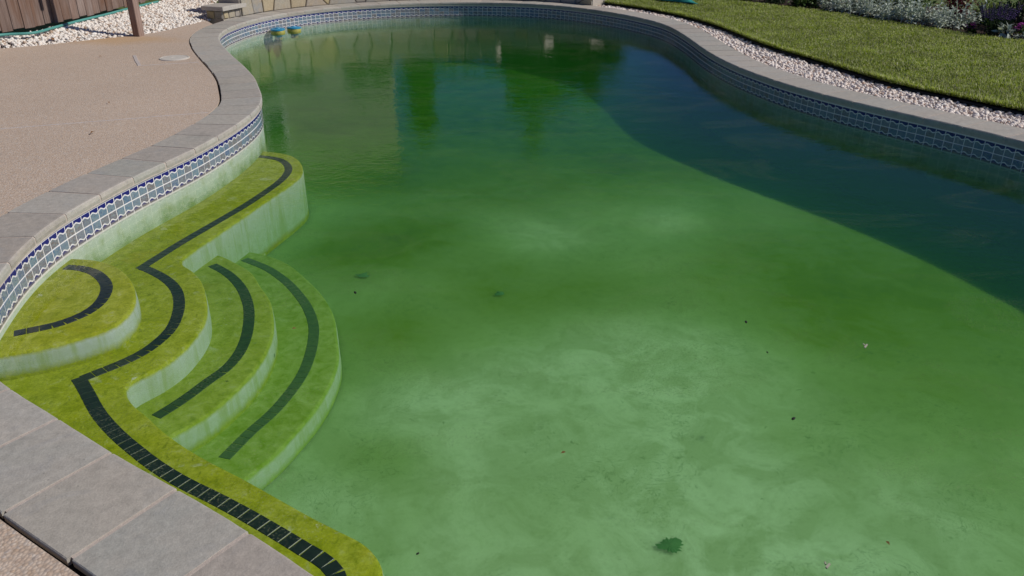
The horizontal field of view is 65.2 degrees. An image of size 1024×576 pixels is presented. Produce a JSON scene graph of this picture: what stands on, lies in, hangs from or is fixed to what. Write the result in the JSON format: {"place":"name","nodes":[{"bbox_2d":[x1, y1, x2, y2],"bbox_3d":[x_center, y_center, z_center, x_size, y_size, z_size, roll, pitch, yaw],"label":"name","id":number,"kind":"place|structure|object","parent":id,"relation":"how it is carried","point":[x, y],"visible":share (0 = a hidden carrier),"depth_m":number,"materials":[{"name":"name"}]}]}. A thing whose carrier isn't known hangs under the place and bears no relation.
{"place":"outdoors","nodes":[
{"label":"outdoors","id":0,"kind":"place"},
{"bbox_2d":[0,0,217,48],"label":"white gravel","id":1,"kind":"structure","parent":0,"point":[161,15],"depth_m":10.14,"materials":[{"name":"white gravel"}]},
{"bbox_2d":[0,1,158,36],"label":"garden hose","id":2,"kind":"object","parent":1,"relation":"on","point":[58,26],"visible":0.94,"depth_m":9.75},
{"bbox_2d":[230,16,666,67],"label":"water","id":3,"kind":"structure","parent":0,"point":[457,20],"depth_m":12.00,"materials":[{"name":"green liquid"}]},
{"bbox_2d":[270,27,284,39],"bbox_3d":[-3.290,-3.581,11.259,0.202,0.164,0.202,-1,28,1],"label":"chlorine float","id":4,"kind":"object","parent":3,"relation":"on","point":[278,31],"visible":0.95,"depth_m":11.19,"materials":[{"name":"yellow plastic"}]},
{"bbox_2d":[287,26,300,37],"bbox_3d":[-3.100,-3.647,11.393,0.202,0.164,0.202,15,28,30],"label":"chlorine float","id":5,"kind":"object","parent":3,"relation":"on","point":[295,29],"visible":0.97,"depth_m":11.32,"materials":[{"name":"yellow plastic"}]},
{"bbox_2d":[0,0,1023,111],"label":"ground","id":6,"kind":"structure","parent":0,"point":[45,26],"depth_m":11.33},
{"bbox_2d":[0,20,220,575],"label":"pool deck","id":7,"kind":"structure","parent":6,"relation":"on","point":[56,108],"depth_m":6.43,"materials":[{"name":"concrete"}]},
{"bbox_2d":[126,0,144,36],"bbox_3d":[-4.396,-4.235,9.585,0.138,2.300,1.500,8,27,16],"label":"timber post","id":8,"kind":"object","parent":7,"relation":"on","point":[135,18],"depth_m":9.56,"materials":[{"name":"brown wood"}]},
{"bbox_2d":[159,55,189,60],"bbox_3d":[-3.535,-2.411,8.379,0.300,0.010,0.300,0,26,0],"label":"skimmer lid","id":9,"kind":"object","parent":7,"relation":"on","point":[174,57],"visible":1,"depth_m":8.37,"materials":[{"name":"plastic"}]},
{"bbox_2d":[201,2,245,23],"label":"stone pier","id":10,"kind":"structure","parent":6,"relation":"on","point":[218,12],"depth_m":10.94,"materials":[{"name":"beige stone"}]},
{"bbox_2d":[218,0,606,16],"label":"stone wall","id":11,"kind":"structure","parent":6,"relation":"on","point":[255,6],"depth_m":11.93,"materials":[{"name":"beige stone"}]},
{"bbox_2d":[0,6,1023,575],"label":"swimming pool","id":12,"kind":"structure","parent":6,"relation":"in","point":[636,228],"depth_m":4.61,"materials":[{"name":"liquid"}]},
{"bbox_2d":[356,272,368,276],"bbox_3d":[-0.992,-0.085,5.327,0.085,0.006,0.081,-13,29,-25],"label":"sunken leaf","id":13,"kind":"object","parent":12,"relation":"on","point":[363,275],"visible":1,"depth_m":5.33,"materials":[{"name":"green plant"}]},
{"bbox_2d":[655,537,682,552],"bbox_3d":[0.616,1.003,3.130,0.112,0.006,0.088,0,26,0],"label":"sunken leaf","id":14,"kind":"object","parent":12,"relation":"on","point":[672,545],"visible":1,"depth_m":3.13,"materials":[{"name":"green plant"}]},
{"bbox_2d":[0,0,1023,575],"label":"pool coping","id":15,"kind":"object","parent":6,"relation":"on","point":[78,500],"visible":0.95,"depth_m":2.52,"materials":[{"name":"grey stone"}]},
{"bbox_2d":[742,0,1023,39],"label":"mulch bed","id":16,"kind":"object","parent":6,"relation":"on","point":[956,29],"visible":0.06,"depth_m":10.78,"materials":[{"name":"brown wood"}]},
{"bbox_2d":[758,0,784,3],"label":"boxwood","id":17,"kind":"object","parent":16,"relation":"on","point":[776,1],"visible":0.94,"depth_m":12.24,"materials":[{"name":"green plant"}]},
{"bbox_2d":[787,0,820,7],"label":"leafy shrub","id":18,"kind":"object","parent":16,"relation":"on","point":[796,3],"visible":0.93,"depth_m":11.88,"materials":[{"name":"green plant"}]},
{"bbox_2d":[817,0,848,9],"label":"lambs ear","id":19,"kind":"object","parent":16,"relation":"on","point":[823,2],"visible":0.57,"depth_m":11.58},
{"bbox_2d":[827,0,860,12],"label":"lambs ear","id":20,"kind":"object","parent":16,"relation":"on","point":[838,7],"visible":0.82,"depth_m":11.30},
{"bbox_2d":[843,0,883,12],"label":"lambs ear","id":21,"kind":"object","parent":16,"relation":"on","point":[861,2],"visible":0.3,"depth_m":11.38},
{"bbox_2d":[845,0,884,15],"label":"lambs ear","id":22,"kind":"object","parent":16,"relation":"on","point":[857,7],"visible":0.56,"depth_m":11.09},
{"bbox_2d":[859,0,894,8],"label":"leafy shrub","id":23,"kind":"object","parent":16,"relation":"on","point":[882,3],"visible":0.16,"depth_m":11.53,"materials":[{"name":"green plant"}]},
{"bbox_2d":[860,0,897,17],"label":"lambs ear","id":24,"kind":"object","parent":16,"relation":"on","point":[868,12],"visible":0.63,"depth_m":10.82},
{"bbox_2d":[873,3,912,21],"bbox_3d":[5.046,-3.651,10.560,0.499,0.241,0.455,0,26,0],"label":"lambs ear","id":25,"kind":"object","parent":16,"relation":"on","point":[891,15],"visible":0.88,"depth_m":10.49},
{"bbox_2d":[878,0,915,16],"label":"lambs ear","id":26,"kind":"object","parent":16,"relation":"on","point":[901,1],"visible":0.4,"depth_m":10.87},
{"bbox_2d":[885,0,936,16],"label":"leafy shrub","id":27,"kind":"object","parent":16,"relation":"on","point":[928,1],"visible":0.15,"depth_m":11.06,"materials":[{"name":"green plant"}]},
{"bbox_2d":[896,0,936,24],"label":"lambs ear","id":28,"kind":"object","parent":16,"relation":"on","point":[920,17],"visible":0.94,"depth_m":10.24},
{"bbox_2d":[905,0,943,21],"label":"lambs ear","id":29,"kind":"object","parent":16,"relation":"on","point":[928,10],"visible":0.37,"depth_m":10.48},
{"bbox_2d":[926,5,965,29],"bbox_3d":[5.454,-3.383,9.949,0.554,0.302,0.516,0,26,0],"label":"lambs ear","id":30,"kind":"object","parent":16,"relation":"on","point":[939,21],"visible":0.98,"depth_m":9.95},
{"bbox_2d":[931,0,984,18],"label":"barberry","id":31,"kind":"object","parent":16,"relation":"on","point":[962,4],"visible":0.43,"depth_m":10.74,"materials":[{"name":"red plant"}]},
{"bbox_2d":[942,0,986,26],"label":"lambs ear","id":32,"kind":"object","parent":16,"relation":"on","point":[969,15],"visible":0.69,"depth_m":10.04},
{"bbox_2d":[964,21,977,33],"bbox_3d":[5.519,-3.127,9.626,0.172,0.165,0.160,14,29,25],"label":"phlox","id":33,"kind":"object","parent":16,"relation":"on","point":[971,29],"visible":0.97,"depth_m":9.62,"materials":[{"name":"green plant"}]},
{"bbox_2d":[972,0,1004,23],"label":"leafy shrub","id":34,"kind":"object","parent":16,"relation":"on","point":[977,10],"visible":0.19,"depth_m":10.36,"materials":[{"name":"green plant"}]},
{"bbox_2d":[977,2,1022,35],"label":"salvia","id":35,"kind":"object","parent":16,"relation":"on","point":[991,24],"visible":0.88,"depth_m":9.48,"materials":[{"name":"purple plant"}]},
{"bbox_2d":[991,22,1016,38],"bbox_3d":[5.779,-2.996,9.381,0.290,0.264,0.336,0,26,0],"label":"bed plant","id":36,"kind":"object","parent":16,"relation":"on","point":[1009,31],"visible":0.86,"depth_m":9.34,"materials":[{"name":"green plant"}]},
{"bbox_2d":[1012,32,1023,39],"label":"bed plant","id":37,"kind":"object","parent":16,"relation":"on","point":[1018,36],"visible":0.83,"depth_m":9.21,"materials":[{"name":"green plant"}]},
{"bbox_2d":[1014,22,1023,34],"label":"phlox","id":38,"kind":"object","parent":16,"relation":"on","point":[1020,30],"visible":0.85,"depth_m":9.36,"materials":[{"name":"purple plant"}]},
{"bbox_2d":[605,0,1023,110],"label":"lawn","id":39,"kind":"structure","parent":0,"point":[931,58],"depth_m":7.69,"materials":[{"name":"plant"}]},
{"bbox_2d":[662,0,697,3],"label":"tarp","id":40,"kind":"object","parent":39,"relation":"on","point":[688,1],"visible":1,"depth_m":12.04,"materials":[{"name":"teal plastic"}]},
{"bbox_2d":[987,0,1023,31],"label":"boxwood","id":41,"kind":"object","parent":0,"point":[1019,17],"visible":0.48,"depth_m":9.85,"materials":[{"name":"green plant"}]},
{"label":"gravel bed base","id":42,"kind":"structure","parent":0,"visible":0},
{"bbox_2d":[0,0,149,32],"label":"board fence","id":43,"kind":"object","parent":42,"relation":"on","point":[18,14],"visible":0.91,"depth_m":9.57,"materials":[{"name":"brown wood"}]},
{"label":"gravel strip base","id":44,"kind":"structure","parent":0,"visible":0},
{"bbox_2d":[596,5,1023,128],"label":"marble gravel","id":45,"kind":"structure","parent":44,"relation":"on","point":[804,69],"depth_m":7.45,"materials":[{"name":"white gravel"}]},
{"bbox_2d":[604,4,1023,115],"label":"lawn edging","id":46,"kind":"object","parent":44,"relation":"on","point":[961,101],"visible":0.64,"depth_m":7.62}
]}

